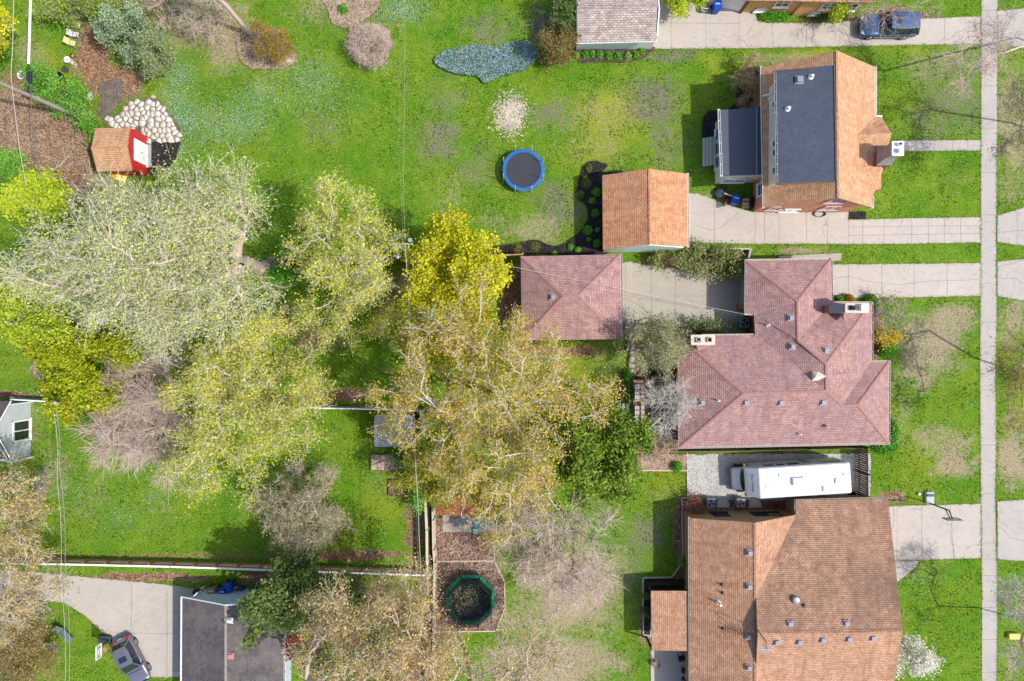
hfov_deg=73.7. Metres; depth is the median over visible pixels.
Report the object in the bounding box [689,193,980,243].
driveway
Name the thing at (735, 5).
porch wing
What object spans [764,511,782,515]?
window
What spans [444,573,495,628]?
trampoline
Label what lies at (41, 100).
utility pole
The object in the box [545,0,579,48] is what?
mixed shrub
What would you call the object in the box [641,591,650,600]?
bed plant
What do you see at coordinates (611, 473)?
holly tree
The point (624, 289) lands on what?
power line
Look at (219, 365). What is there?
hornbeam tree
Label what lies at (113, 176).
toy slide
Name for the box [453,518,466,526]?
patio table
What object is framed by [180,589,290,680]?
garage
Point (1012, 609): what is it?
street tree
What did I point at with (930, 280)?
driveway
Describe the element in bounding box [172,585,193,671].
concrete slab
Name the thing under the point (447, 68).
bluebell
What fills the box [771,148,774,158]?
window
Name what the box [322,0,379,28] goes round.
mulch bed
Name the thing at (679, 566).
timber edging
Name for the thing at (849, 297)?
round bush
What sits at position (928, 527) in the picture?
driveway
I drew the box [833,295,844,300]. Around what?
round bush
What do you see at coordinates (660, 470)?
timber edging
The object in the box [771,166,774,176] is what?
window
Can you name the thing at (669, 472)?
dandelions
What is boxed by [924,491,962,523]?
basketball hoop
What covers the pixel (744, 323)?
air conditioner
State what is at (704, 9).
hose pot
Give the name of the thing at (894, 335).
forsythia
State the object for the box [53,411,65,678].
power line
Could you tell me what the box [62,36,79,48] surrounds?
lawn chair
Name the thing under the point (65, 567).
power line
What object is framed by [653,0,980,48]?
driveway
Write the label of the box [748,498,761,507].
window well cover
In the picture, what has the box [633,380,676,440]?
brick patio
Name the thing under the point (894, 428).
round bush
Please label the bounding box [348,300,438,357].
young maple
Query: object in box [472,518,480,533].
patio chair
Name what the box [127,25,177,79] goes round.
blue spruce
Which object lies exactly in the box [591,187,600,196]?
perennial
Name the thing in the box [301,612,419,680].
understory shrub
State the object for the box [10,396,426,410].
white fence
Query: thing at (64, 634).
garden lounger
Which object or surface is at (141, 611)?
driveway
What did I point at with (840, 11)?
gold conifer
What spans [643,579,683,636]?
mulch bed
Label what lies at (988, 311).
sidewalk
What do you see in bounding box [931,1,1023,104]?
bare red tree
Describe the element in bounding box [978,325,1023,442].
street tree
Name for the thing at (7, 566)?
tree
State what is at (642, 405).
bench
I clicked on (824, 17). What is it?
ivy bed
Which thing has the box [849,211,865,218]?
mulch bed
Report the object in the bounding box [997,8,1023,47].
driveway
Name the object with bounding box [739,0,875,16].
brick house
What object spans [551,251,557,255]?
perennial
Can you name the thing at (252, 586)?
hose reel
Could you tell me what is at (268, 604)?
leaning oak
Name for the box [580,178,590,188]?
border plant
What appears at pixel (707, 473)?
gravel pad
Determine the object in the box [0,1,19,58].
edge tree
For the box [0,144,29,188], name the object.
edge shrub
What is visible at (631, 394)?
wire fence
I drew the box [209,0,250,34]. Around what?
multi stem tree
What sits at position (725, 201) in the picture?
edger
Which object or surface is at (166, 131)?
flagstone patio
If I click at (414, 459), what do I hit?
power line
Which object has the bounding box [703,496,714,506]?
air conditioner
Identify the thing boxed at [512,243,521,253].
border plant
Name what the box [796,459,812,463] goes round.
door
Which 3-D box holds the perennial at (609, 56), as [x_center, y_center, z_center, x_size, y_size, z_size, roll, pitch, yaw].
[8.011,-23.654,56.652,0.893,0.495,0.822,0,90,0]
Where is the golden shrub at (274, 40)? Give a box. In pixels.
[245,16,296,69]
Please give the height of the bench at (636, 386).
0.470 m
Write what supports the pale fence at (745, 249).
on the ground
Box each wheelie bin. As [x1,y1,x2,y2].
[207,583,219,593]
[218,585,225,593]
[223,578,235,592]
[710,0,721,14]
[729,194,740,205]
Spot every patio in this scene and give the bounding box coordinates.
[103,98,181,143]
[443,515,493,531]
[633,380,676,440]
[650,649,683,680]
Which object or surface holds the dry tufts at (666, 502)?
on the ground
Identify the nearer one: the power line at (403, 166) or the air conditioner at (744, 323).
the power line at (403, 166)
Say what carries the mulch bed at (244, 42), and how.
on the ground
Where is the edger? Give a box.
[724,193,732,205]
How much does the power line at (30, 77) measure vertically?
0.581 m
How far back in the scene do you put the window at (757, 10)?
56.48 m
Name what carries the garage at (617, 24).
on the ground
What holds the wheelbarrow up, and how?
on the ground
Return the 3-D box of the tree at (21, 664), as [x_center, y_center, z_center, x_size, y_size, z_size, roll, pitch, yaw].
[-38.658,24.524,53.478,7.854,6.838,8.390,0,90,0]
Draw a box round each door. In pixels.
[134,138,147,165]
[738,268,743,303]
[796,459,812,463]
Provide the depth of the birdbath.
56.44 m
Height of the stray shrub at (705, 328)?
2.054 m
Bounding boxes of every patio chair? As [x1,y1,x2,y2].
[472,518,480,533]
[677,653,684,661]
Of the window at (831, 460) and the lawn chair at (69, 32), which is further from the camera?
the lawn chair at (69, 32)
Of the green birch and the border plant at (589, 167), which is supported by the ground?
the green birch
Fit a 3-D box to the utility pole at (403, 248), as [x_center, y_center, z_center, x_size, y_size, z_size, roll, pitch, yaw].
[-7.810,-6.717,52.116,1.728,9.567,1.263,-33,90,0]
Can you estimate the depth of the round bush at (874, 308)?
56.56 m
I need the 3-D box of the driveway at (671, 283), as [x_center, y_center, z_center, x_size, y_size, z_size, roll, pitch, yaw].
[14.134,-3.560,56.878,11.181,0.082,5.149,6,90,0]
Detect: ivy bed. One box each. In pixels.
[757,11,790,22]
[812,13,849,22]
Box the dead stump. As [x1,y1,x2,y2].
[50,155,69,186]
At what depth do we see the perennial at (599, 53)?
56.59 m
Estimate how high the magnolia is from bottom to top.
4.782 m
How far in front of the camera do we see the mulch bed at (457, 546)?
56.78 m
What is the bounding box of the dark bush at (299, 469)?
[283,455,307,487]
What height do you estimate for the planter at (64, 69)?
0.370 m
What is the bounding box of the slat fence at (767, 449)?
[669,445,862,451]
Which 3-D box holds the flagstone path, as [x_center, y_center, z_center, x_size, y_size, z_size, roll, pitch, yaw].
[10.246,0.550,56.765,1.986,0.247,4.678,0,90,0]
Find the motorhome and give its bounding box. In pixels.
[731,457,851,497]
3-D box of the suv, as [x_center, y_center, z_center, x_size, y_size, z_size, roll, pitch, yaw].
[30.988,-25.920,55.954,4.805,1.809,2.240,0,90,0]
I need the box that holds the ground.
[0,0,1023,680]
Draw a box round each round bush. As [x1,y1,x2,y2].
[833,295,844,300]
[843,293,855,301]
[862,293,878,305]
[871,438,899,455]
[873,302,880,317]
[876,339,897,357]
[890,419,899,442]
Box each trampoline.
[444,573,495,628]
[502,145,544,192]
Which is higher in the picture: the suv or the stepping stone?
the suv
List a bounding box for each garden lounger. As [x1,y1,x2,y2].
[46,643,60,654]
[51,626,73,642]
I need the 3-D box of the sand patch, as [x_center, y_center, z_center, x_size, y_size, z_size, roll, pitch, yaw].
[-0.083,-18.684,56.877,4.701,0.016,5.410,0,90,0]
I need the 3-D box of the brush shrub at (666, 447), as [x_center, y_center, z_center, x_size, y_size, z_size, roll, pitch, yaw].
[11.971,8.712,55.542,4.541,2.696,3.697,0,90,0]
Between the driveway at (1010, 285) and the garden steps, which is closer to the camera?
the garden steps
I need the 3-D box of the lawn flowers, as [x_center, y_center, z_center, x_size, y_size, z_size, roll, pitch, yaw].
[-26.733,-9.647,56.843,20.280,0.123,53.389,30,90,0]
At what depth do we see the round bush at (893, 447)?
56.53 m
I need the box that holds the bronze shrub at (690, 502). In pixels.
[679,490,710,514]
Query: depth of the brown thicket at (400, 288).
54.83 m
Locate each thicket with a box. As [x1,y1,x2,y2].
[16,58,101,145]
[23,0,148,34]
[63,165,122,213]
[122,0,239,46]
[372,251,424,323]
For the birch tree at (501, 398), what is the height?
18.409 m
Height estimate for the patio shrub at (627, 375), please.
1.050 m
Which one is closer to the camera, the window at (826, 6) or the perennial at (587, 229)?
the window at (826, 6)
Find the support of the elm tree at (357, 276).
on the ground
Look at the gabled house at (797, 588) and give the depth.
52.48 m
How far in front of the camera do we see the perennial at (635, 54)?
56.66 m
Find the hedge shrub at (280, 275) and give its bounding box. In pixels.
[258,234,331,291]
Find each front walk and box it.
[895,561,918,581]
[898,140,980,150]
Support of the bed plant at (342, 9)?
on the mulch bed at (359, 10)
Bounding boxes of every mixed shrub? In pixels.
[533,21,582,73]
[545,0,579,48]
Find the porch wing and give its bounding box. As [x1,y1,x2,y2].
[705,0,745,10]
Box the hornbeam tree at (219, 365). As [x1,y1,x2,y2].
[151,301,343,514]
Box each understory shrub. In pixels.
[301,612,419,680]
[306,565,371,627]
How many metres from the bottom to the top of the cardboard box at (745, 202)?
0.525 m
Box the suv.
[858,10,920,39]
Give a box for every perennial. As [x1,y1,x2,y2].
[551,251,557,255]
[567,243,573,249]
[573,51,579,58]
[574,246,581,252]
[581,49,589,58]
[582,225,592,235]
[588,197,595,203]
[589,50,594,57]
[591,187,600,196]
[591,209,599,217]
[592,239,600,247]
[596,51,603,58]
[603,51,613,60]
[615,52,621,60]
[623,52,631,60]
[632,51,639,57]
[638,48,644,54]
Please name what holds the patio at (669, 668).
on the ground
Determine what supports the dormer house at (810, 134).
on the ground
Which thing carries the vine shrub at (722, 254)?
on the ground
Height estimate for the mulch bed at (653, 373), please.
0.154 m
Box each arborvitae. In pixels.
[18,292,148,400]
[32,326,135,430]
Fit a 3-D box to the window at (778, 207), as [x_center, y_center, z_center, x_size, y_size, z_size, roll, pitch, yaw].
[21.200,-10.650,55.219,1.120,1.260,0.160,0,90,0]
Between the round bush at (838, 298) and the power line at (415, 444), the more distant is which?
the round bush at (838, 298)
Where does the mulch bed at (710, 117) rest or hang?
on the ground
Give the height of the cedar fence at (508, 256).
1.710 m
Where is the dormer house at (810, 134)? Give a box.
[702,50,903,216]
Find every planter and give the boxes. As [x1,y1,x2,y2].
[61,66,68,72]
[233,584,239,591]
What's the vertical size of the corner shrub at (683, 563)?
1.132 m
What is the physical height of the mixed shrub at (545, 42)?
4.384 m
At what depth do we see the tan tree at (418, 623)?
45.86 m
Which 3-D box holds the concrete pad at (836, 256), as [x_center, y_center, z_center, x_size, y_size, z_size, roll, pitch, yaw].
[24.792,-6.917,56.865,5.261,0.108,0.667,-1,90,0]
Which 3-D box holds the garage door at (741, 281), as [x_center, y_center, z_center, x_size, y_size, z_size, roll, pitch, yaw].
[18.860,-4.450,55.739,0.080,2.300,2.900,0,90,0]
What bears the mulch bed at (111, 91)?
on the ground
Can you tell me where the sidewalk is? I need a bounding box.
[980,0,996,680]
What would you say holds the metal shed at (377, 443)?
on the ground
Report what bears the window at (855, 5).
in the brick house at (810, 8)
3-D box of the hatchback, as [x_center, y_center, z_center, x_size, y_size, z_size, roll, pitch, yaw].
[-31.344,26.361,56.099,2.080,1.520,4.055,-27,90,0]
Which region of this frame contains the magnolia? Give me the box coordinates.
[896,631,946,679]
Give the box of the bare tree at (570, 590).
[479,484,627,627]
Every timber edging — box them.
[437,560,505,632]
[640,470,686,470]
[642,497,687,635]
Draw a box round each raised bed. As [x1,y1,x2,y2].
[370,454,404,470]
[389,480,405,496]
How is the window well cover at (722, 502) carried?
on the gravel pad at (707, 473)
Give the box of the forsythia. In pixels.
[873,324,908,350]
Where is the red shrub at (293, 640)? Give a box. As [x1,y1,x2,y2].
[280,630,305,668]
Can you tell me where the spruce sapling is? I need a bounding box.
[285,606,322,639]
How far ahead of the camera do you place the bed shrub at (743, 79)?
55.20 m
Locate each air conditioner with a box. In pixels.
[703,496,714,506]
[733,495,744,506]
[736,317,749,328]
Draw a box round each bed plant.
[338,3,348,14]
[640,606,650,618]
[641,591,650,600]
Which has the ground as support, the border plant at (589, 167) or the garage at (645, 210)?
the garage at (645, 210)
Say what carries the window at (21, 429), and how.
in the sided house at (15, 427)
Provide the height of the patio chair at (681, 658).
0.995 m
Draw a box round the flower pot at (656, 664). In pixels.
[651,657,659,668]
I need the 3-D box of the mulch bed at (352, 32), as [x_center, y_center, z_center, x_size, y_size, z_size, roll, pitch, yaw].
[-11.841,-24.628,56.854,3.607,0.130,3.690,0,90,0]
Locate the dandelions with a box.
[301,38,980,653]
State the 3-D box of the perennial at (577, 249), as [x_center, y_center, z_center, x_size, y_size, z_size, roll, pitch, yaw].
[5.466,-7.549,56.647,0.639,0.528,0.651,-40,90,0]
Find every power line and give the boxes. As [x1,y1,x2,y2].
[11,0,25,184]
[27,0,32,83]
[30,84,38,179]
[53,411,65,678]
[56,412,69,680]
[403,88,404,223]
[405,247,424,662]
[406,245,420,653]
[505,264,741,313]
[517,270,741,315]
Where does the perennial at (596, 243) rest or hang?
on the mulch bed at (595, 174)
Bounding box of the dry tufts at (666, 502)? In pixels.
[16,0,1023,680]
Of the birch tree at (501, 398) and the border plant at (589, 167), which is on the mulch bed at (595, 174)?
the border plant at (589, 167)
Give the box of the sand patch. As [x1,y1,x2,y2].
[485,84,536,145]
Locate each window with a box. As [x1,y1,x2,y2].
[12,418,31,442]
[710,511,730,516]
[714,128,718,142]
[714,155,719,171]
[716,141,718,155]
[719,179,747,183]
[749,511,767,515]
[753,8,768,12]
[756,182,761,198]
[764,206,782,210]
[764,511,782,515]
[771,139,774,149]
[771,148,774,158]
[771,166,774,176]
[772,2,791,7]
[778,209,801,212]
[807,12,820,16]
[817,2,838,10]
[817,206,842,210]
[820,460,839,462]
[823,199,846,203]
[846,3,861,11]
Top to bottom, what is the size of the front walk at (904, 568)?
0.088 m
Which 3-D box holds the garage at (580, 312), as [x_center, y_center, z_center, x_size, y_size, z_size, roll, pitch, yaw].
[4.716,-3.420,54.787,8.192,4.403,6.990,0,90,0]
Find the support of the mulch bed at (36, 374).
on the ground
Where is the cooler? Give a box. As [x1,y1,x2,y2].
[238,585,245,590]
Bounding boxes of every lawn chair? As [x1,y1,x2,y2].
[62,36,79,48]
[66,28,81,39]
[68,11,82,21]
[68,20,83,30]
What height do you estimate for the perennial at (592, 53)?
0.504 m
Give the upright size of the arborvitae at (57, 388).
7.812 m
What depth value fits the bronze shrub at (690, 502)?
55.58 m
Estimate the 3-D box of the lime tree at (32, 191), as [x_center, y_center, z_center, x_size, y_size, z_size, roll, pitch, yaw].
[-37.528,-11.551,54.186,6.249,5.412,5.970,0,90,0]
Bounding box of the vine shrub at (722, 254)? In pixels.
[642,235,744,283]
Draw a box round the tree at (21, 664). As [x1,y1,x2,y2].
[0,600,70,680]
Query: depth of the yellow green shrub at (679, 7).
54.66 m
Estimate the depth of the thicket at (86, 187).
55.12 m
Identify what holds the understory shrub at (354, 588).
on the ground
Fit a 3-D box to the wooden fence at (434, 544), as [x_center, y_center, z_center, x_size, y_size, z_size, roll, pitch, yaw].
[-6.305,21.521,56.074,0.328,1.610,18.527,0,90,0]
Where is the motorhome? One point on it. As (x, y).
(798, 477)
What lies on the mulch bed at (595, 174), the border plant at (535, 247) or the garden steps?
the border plant at (535, 247)
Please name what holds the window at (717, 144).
in the dormer house at (810, 134)
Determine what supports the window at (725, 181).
in the dormer house at (810, 134)
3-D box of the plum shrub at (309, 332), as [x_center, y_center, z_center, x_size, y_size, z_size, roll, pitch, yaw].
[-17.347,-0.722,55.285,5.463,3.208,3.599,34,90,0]
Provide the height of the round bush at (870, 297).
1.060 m
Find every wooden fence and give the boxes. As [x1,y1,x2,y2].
[419,408,430,573]
[432,501,437,680]
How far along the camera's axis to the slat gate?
55.84 m
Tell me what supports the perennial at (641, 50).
on the mulch bed at (598, 59)
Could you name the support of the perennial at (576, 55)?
on the mulch bed at (598, 59)
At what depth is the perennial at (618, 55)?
56.62 m
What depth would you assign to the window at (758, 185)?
55.42 m
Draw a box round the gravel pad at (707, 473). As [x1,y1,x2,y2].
[686,453,870,499]
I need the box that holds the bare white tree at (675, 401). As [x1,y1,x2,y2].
[637,373,704,438]
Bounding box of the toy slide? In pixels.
[111,174,126,182]
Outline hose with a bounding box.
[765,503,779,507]
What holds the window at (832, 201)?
in the dormer house at (810, 134)
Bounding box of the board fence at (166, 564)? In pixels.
[0,557,424,575]
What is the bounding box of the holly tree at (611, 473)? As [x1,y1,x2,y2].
[540,382,656,511]
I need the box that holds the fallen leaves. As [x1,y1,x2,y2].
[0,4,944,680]
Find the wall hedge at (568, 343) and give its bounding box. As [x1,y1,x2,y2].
[528,340,592,346]
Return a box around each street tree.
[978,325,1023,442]
[980,572,1023,674]
[983,70,1023,166]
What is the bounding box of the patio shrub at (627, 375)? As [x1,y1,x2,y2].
[622,368,632,383]
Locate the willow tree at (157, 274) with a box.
[0,139,293,374]
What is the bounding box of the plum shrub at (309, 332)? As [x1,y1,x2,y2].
[271,304,320,356]
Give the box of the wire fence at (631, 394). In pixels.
[630,378,633,423]
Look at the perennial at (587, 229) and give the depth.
56.57 m
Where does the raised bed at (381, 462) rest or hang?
on the ground
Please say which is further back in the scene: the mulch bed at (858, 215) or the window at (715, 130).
the mulch bed at (858, 215)
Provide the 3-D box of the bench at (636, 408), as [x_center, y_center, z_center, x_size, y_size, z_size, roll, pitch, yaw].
[10.345,6.304,56.654,0.368,0.470,1.778,0,90,0]
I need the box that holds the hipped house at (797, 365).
[676,258,890,448]
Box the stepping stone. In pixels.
[85,92,93,100]
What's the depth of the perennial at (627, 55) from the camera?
56.63 m
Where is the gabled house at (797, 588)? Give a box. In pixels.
[646,494,902,680]
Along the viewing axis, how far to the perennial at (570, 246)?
56.61 m
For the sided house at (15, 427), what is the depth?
55.14 m
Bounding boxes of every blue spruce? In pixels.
[87,0,158,68]
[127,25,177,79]
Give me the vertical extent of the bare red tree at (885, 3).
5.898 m
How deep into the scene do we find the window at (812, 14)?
56.53 m
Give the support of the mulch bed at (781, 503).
on the ground
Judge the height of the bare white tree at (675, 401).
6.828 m
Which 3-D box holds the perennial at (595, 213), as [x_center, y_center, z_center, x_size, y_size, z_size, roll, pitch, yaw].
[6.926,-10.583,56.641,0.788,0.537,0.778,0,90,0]
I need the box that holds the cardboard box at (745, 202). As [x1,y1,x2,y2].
[741,198,749,207]
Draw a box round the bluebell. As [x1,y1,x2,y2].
[434,40,538,83]
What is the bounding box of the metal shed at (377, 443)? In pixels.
[374,414,413,446]
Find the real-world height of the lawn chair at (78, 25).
0.887 m
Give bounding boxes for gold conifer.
[828,0,855,27]
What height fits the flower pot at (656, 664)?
0.826 m
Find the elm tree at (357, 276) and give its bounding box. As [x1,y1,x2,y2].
[274,165,408,356]
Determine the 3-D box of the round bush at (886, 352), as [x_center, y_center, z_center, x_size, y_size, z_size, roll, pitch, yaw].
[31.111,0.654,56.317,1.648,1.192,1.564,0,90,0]
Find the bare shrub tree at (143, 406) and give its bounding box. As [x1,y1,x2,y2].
[64,330,214,504]
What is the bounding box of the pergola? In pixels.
[649,380,677,439]
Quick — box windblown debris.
[640,4,1017,633]
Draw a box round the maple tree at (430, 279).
[392,203,515,372]
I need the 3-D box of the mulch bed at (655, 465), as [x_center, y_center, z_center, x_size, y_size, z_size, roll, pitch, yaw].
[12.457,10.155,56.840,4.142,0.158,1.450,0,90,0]
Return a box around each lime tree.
[0,155,78,228]
[0,254,79,350]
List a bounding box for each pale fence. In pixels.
[681,247,750,251]
[741,249,751,261]
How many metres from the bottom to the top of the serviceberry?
7.539 m
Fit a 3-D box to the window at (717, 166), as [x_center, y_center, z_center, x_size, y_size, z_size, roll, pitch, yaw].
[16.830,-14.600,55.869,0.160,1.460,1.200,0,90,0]
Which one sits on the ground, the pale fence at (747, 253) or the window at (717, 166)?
the pale fence at (747, 253)
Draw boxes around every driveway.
[0,570,192,677]
[622,262,744,333]
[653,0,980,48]
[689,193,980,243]
[833,263,980,297]
[889,503,980,560]
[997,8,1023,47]
[997,208,1023,245]
[997,259,1023,300]
[997,499,1023,560]
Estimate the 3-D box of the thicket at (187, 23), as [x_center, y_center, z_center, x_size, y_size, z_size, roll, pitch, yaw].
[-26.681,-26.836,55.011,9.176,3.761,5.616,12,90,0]
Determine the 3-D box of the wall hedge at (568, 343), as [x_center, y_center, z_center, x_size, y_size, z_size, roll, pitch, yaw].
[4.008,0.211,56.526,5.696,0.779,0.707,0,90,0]
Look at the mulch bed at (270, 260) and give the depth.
56.77 m
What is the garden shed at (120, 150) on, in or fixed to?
on the ground
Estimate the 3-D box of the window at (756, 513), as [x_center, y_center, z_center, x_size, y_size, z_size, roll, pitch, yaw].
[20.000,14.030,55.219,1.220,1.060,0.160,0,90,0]
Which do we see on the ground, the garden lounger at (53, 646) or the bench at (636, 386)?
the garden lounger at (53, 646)
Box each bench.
[634,384,638,400]
[634,406,638,422]
[641,402,643,421]
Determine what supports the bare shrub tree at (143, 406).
on the ground
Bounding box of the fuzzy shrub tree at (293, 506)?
[242,459,362,568]
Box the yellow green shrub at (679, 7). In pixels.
[661,0,711,21]
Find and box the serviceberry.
[620,306,699,387]
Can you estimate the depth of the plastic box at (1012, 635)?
56.55 m
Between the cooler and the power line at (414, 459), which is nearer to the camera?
the power line at (414, 459)
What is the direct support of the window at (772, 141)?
in the dormer house at (810, 134)
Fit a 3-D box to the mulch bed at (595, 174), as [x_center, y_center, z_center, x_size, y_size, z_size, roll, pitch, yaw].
[5.131,-9.248,56.863,12.748,0.112,6.802,-42,90,0]
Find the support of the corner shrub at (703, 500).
on the ground
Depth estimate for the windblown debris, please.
56.70 m
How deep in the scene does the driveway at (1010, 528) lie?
56.84 m
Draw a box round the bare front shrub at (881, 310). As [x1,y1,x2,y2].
[871,283,909,336]
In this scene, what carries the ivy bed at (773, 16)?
on the ground
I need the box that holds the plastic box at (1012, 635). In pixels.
[1007,632,1019,639]
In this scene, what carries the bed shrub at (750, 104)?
on the mulch bed at (710, 117)
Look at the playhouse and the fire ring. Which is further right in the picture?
the playhouse
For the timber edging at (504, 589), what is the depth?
56.74 m
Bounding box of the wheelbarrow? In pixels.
[192,586,204,594]
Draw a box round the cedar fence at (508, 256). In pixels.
[279,252,523,265]
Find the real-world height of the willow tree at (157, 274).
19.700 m
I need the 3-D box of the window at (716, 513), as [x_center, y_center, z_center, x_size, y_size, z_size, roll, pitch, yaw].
[16.900,14.030,55.219,1.420,1.060,0.160,0,90,0]
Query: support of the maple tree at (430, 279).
on the ground
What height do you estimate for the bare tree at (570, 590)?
9.312 m
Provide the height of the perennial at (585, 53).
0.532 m
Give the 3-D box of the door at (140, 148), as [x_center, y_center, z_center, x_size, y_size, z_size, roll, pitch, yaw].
[-30.272,-15.350,55.809,0.095,2.100,1.750,0,90,0]
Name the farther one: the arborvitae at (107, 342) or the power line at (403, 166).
the arborvitae at (107, 342)
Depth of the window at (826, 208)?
55.31 m
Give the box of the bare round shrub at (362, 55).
[344,20,396,74]
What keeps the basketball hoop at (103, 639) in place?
on the ground
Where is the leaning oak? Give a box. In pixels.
[235,545,338,654]
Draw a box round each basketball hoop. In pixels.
[96,634,111,660]
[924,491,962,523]
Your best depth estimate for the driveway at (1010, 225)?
56.85 m
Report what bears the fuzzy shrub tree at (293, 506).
on the ground
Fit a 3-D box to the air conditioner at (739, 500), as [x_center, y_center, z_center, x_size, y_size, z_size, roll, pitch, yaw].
[18.792,13.312,56.395,0.840,0.927,0.840,0,90,0]
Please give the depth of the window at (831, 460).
54.64 m
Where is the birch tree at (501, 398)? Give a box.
[352,261,626,560]
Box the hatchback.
[111,634,151,680]
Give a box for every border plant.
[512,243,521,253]
[530,242,540,252]
[575,190,583,198]
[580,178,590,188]
[586,164,591,172]
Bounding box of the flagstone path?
[623,319,646,374]
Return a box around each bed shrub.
[727,45,765,107]
[735,95,756,108]
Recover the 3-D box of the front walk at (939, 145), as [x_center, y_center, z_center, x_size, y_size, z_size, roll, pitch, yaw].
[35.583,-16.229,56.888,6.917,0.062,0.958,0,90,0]
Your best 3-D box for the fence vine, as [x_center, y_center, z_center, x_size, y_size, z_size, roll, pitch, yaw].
[-8.393,10.601,55.315,3.917,3.150,7.527,0,90,0]
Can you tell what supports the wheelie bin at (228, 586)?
on the ground
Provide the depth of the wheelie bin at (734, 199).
55.80 m
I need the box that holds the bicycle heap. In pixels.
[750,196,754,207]
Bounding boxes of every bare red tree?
[852,0,944,41]
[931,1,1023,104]
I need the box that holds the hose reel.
[249,581,258,589]
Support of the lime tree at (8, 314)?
on the ground
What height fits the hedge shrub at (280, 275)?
2.211 m
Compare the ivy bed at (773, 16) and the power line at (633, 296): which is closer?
the power line at (633, 296)
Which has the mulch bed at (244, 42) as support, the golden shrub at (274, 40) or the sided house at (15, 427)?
the golden shrub at (274, 40)
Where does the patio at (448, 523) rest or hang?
on the ground
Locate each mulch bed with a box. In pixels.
[0,91,91,173]
[29,361,44,380]
[97,79,122,117]
[148,141,180,174]
[235,28,296,69]
[266,255,294,288]
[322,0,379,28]
[348,22,391,66]
[435,515,503,632]
[492,161,623,255]
[572,46,654,62]
[618,370,675,399]
[637,454,686,469]
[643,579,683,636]
[681,500,784,512]
[702,67,759,140]
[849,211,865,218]
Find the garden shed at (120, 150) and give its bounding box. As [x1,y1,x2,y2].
[91,128,150,175]
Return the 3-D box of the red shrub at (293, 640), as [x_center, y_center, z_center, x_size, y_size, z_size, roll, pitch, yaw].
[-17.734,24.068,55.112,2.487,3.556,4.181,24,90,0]
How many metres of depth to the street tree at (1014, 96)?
50.89 m
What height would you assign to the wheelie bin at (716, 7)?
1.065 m
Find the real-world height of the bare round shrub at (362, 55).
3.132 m
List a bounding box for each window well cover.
[716,498,728,507]
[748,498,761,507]
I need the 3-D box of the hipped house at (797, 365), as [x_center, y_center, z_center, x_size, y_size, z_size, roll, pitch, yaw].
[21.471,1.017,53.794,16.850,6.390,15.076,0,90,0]
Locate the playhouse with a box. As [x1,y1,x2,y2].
[435,477,493,515]
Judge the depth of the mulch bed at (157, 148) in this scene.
56.80 m
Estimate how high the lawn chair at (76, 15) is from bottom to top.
0.887 m
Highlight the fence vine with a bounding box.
[387,428,429,516]
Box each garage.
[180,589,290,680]
[520,254,622,339]
[576,0,659,49]
[602,169,688,251]
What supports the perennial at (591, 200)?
on the mulch bed at (595, 174)
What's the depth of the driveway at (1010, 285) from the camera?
56.84 m
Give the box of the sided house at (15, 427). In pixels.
[0,401,32,462]
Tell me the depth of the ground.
56.89 m
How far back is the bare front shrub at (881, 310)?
55.40 m
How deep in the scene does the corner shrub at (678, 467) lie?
56.45 m
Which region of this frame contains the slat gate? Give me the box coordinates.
[856,445,869,496]
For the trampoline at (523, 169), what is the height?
2.200 m
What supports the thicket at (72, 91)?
on the ground
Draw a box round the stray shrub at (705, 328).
[682,313,743,333]
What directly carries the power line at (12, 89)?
attached to the utility pole at (41, 100)
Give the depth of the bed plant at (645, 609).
56.56 m
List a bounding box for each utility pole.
[0,81,77,117]
[386,238,416,258]
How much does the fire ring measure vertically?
0.320 m
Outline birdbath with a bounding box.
[64,56,72,63]
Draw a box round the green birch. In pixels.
[385,430,507,512]
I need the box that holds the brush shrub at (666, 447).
[636,429,677,466]
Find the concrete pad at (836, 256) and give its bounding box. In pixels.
[778,253,840,260]
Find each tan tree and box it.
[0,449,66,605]
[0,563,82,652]
[279,569,416,680]
[351,547,475,680]
[450,609,576,680]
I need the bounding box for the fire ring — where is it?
[17,71,26,78]
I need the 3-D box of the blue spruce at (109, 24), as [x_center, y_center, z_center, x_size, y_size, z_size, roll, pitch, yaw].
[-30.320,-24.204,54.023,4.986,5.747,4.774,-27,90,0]
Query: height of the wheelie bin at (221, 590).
1.065 m
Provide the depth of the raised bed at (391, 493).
56.67 m
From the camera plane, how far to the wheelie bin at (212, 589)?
55.85 m
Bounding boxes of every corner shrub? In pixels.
[671,461,682,472]
[679,555,686,569]
[698,496,704,504]
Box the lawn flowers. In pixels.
[89,0,433,540]
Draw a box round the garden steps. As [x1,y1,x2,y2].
[618,403,629,410]
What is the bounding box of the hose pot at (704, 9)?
[700,5,708,12]
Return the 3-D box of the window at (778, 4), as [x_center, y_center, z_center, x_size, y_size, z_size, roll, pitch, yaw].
[21.900,-27.200,55.169,1.320,1.160,0.160,0,90,0]

